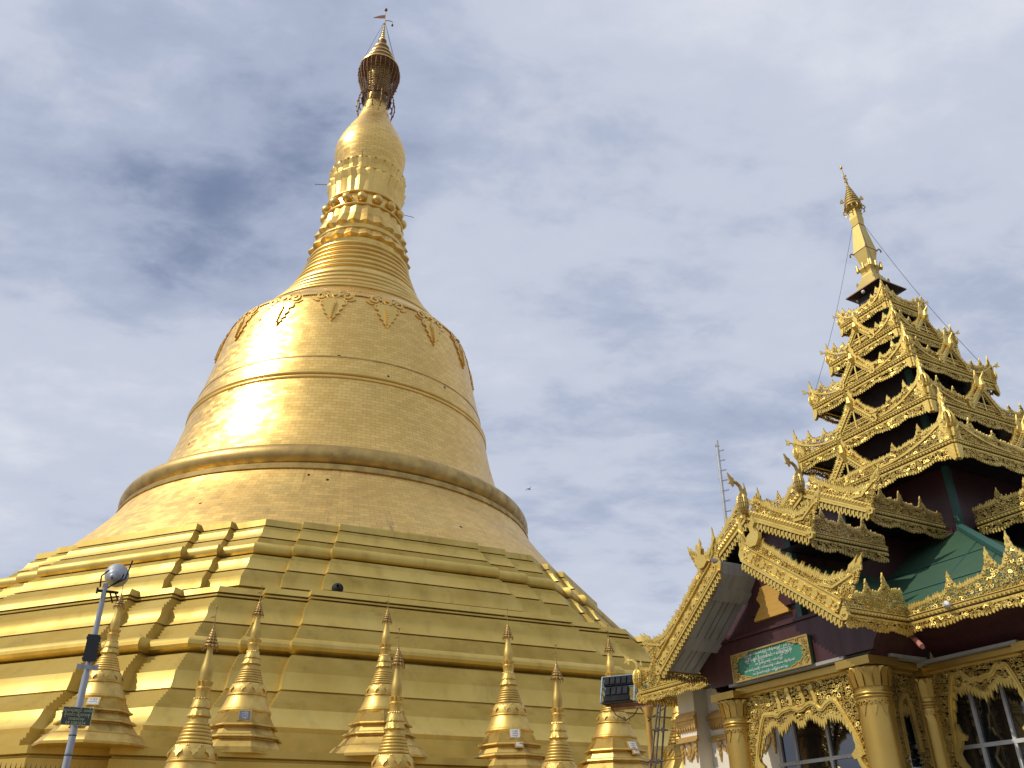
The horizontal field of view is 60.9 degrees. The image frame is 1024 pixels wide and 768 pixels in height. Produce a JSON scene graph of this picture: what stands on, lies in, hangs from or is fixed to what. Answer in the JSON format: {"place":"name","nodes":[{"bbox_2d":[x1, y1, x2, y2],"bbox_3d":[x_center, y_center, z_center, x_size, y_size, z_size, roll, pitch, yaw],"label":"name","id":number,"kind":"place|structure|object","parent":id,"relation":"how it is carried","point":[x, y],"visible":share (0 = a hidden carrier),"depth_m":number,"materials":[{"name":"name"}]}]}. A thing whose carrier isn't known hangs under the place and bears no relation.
{"place":"outdoors","nodes":[
{"label":"outdoors","id":0,"kind":"place"},
{"bbox_2d":[332,583,342,591],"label":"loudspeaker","id":1,"kind":"object","parent":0,"point":[337,587],"visible":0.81,"depth_m":54.98,"materials":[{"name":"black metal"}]},
{"bbox_2d":[0,0,1023,641],"label":"sky","id":2,"kind":"structure","parent":0,"point":[630,229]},
{"bbox_2d":[623,165,1023,767],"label":"pavilion","id":3,"kind":"structure","parent":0,"point":[882,543],"depth_m":17.15,"materials":[{"name":"gold paint"}]},
{"bbox_2d":[707,557,721,562],"bbox_3d":[3.991,3.469,17.163,0.132,0.226,0.355,19,-35,-31],"label":"pigeon","id":4,"kind":"object","parent":3,"relation":"on","point":[713,560],"visible":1,"depth_m":17.11,"materials":[{"name":"grey"}]},
{"bbox_2d":[730,634,814,683],"bbox_3d":[4.894,5.225,16.488,0.105,0.538,2.088,14,-32,-25],"label":"donor sign","id":5,"kind":"object","parent":3,"relation":"attached to","point":[781,656],"visible":1,"depth_m":16.40,"materials":[{"name":"green paint"}]},
{"bbox_2d":[771,676,923,767],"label":"window","id":6,"kind":"structure","parent":3,"relation":"in","point":[813,746],"depth_m":16.68,"materials":[{"name":"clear glass"}]},
{"bbox_2d":[892,675,926,767],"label":"window","id":7,"kind":"structure","parent":3,"relation":"in","point":[914,757],"depth_m":14.82,"materials":[{"name":"black glass"}]},
{"bbox_2d":[943,600,951,610],"bbox_3d":[7.034,3.549,14.083,0.132,0.226,0.355,-11,-31,18],"label":"bulb","id":8,"kind":"object","parent":3,"relation":"on","point":[946,604],"visible":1,"depth_m":14.00,"materials":[{"name":"white glass"}]},
{"bbox_2d":[940,657,1023,767],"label":"window","id":9,"kind":"structure","parent":3,"relation":"in","point":[995,732],"depth_m":14.51,"materials":[{"name":"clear glass"}]},
{"label":"ground","id":10,"kind":"structure","parent":0,"visible":0},
{"bbox_2d":[0,762,103,767],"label":"spiked fence","id":11,"kind":"object","parent":10,"relation":"on","point":[30,766],"visible":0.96,"depth_m":18.38,"materials":[{"name":"gold metal"}]},
{"bbox_2d":[60,560,132,767],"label":"lamp post","id":12,"kind":"object","parent":10,"relation":"on","point":[79,714],"visible":1,"depth_m":17.49,"materials":[{"name":"silver metal"}]},
{"bbox_2d":[0,8,672,767],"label":"great stupa","id":13,"kind":"object","parent":10,"relation":"on","point":[332,434],"visible":0.94,"depth_m":63.74,"materials":[{"name":"gold metal"}]},
{"bbox_2d":[31,585,150,748],"bbox_3d":[-14.876,10.184,32.146,3.712,6.145,3.712,21,-36,-34],"label":"stupa","id":14,"kind":"object","parent":13,"relation":"on","point":[111,725],"visible":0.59,"depth_m":30.67,"materials":[{"name":"brown metal"}]},
{"bbox_2d":[165,605,218,767],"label":"stupa","id":15,"kind":"object","parent":13,"relation":"on","point":[193,747],"visible":1,"depth_m":23.53,"materials":[{"name":"brown metal"}]},
{"bbox_2d":[210,585,281,753],"bbox_3d":[-10.288,11.138,34.262,3.265,6.632,3.266,3,-29,-6],"label":"stupa","id":16,"kind":"object","parent":13,"relation":"on","point":[242,722],"visible":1,"depth_m":32.71,"materials":[{"name":"brown metal"}]},
{"bbox_2d":[329,594,428,758],"bbox_3d":[-5.335,12.035,36.158,4.025,6.678,4.025,19,-35,-31],"label":"stupa","id":17,"kind":"object","parent":13,"relation":"on","point":[364,735],"visible":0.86,"depth_m":34.58,"materials":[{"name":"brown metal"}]},
{"bbox_2d":[371,627,415,767],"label":"stupa","id":18,"kind":"object","parent":13,"relation":"on","point":[393,751],"visible":1,"depth_m":25.75,"materials":[{"name":"brown metal"}]},
{"bbox_2d":[473,608,545,767],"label":"stupa","id":19,"kind":"object","parent":13,"relation":"on","point":[509,741],"visible":1,"depth_m":36.22,"materials":[{"name":"brown metal"}]},
{"bbox_2d":[541,643,577,767],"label":"stupa","id":20,"kind":"object","parent":13,"relation":"on","point":[558,754],"visible":1,"depth_m":28.26,"materials":[{"name":"brown metal"}]},
{"bbox_2d":[580,624,648,767],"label":"stupa","id":21,"kind":"object","parent":13,"relation":"on","point":[614,743],"visible":0.88,"depth_m":36.55,"materials":[{"name":"brown metal"}]},
{"bbox_2d":[663,706,683,767],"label":"stupa","id":22,"kind":"object","parent":13,"relation":"on","point":[672,755],"visible":0.17,"depth_m":25.20,"materials":[{"name":"brown metal"}]},
{"bbox_2d":[609,700,676,767],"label":"floodlight stand","id":23,"kind":"object","parent":10,"relation":"on","point":[647,710],"visible":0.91,"depth_m":25.16,"materials":[{"name":"paint"}]},
{"bbox_2d":[600,674,638,706],"bbox_3d":[3.202,9.131,26.007,1.088,0.838,0.659,-13,-31,21],"label":"floodlight rack","id":24,"kind":"object","parent":23,"relation":"on","point":[616,689],"visible":0.89,"depth_m":25.88,"materials":[{"name":"black metal"}]},
{"bbox_2d":[645,703,667,767],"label":"scaffold","id":25,"kind":"object","parent":10,"relation":"on","point":[657,730],"visible":0.87,"depth_m":21.25,"materials":[{"name":"metal"}]},
{"bbox_2d":[715,440,730,523],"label":"antenna mast","id":26,"kind":"object","parent":10,"relation":"on","point":[721,479],"visible":0.32,"depth_m":41.63,"materials":[{"name":"metal"}]}
]}

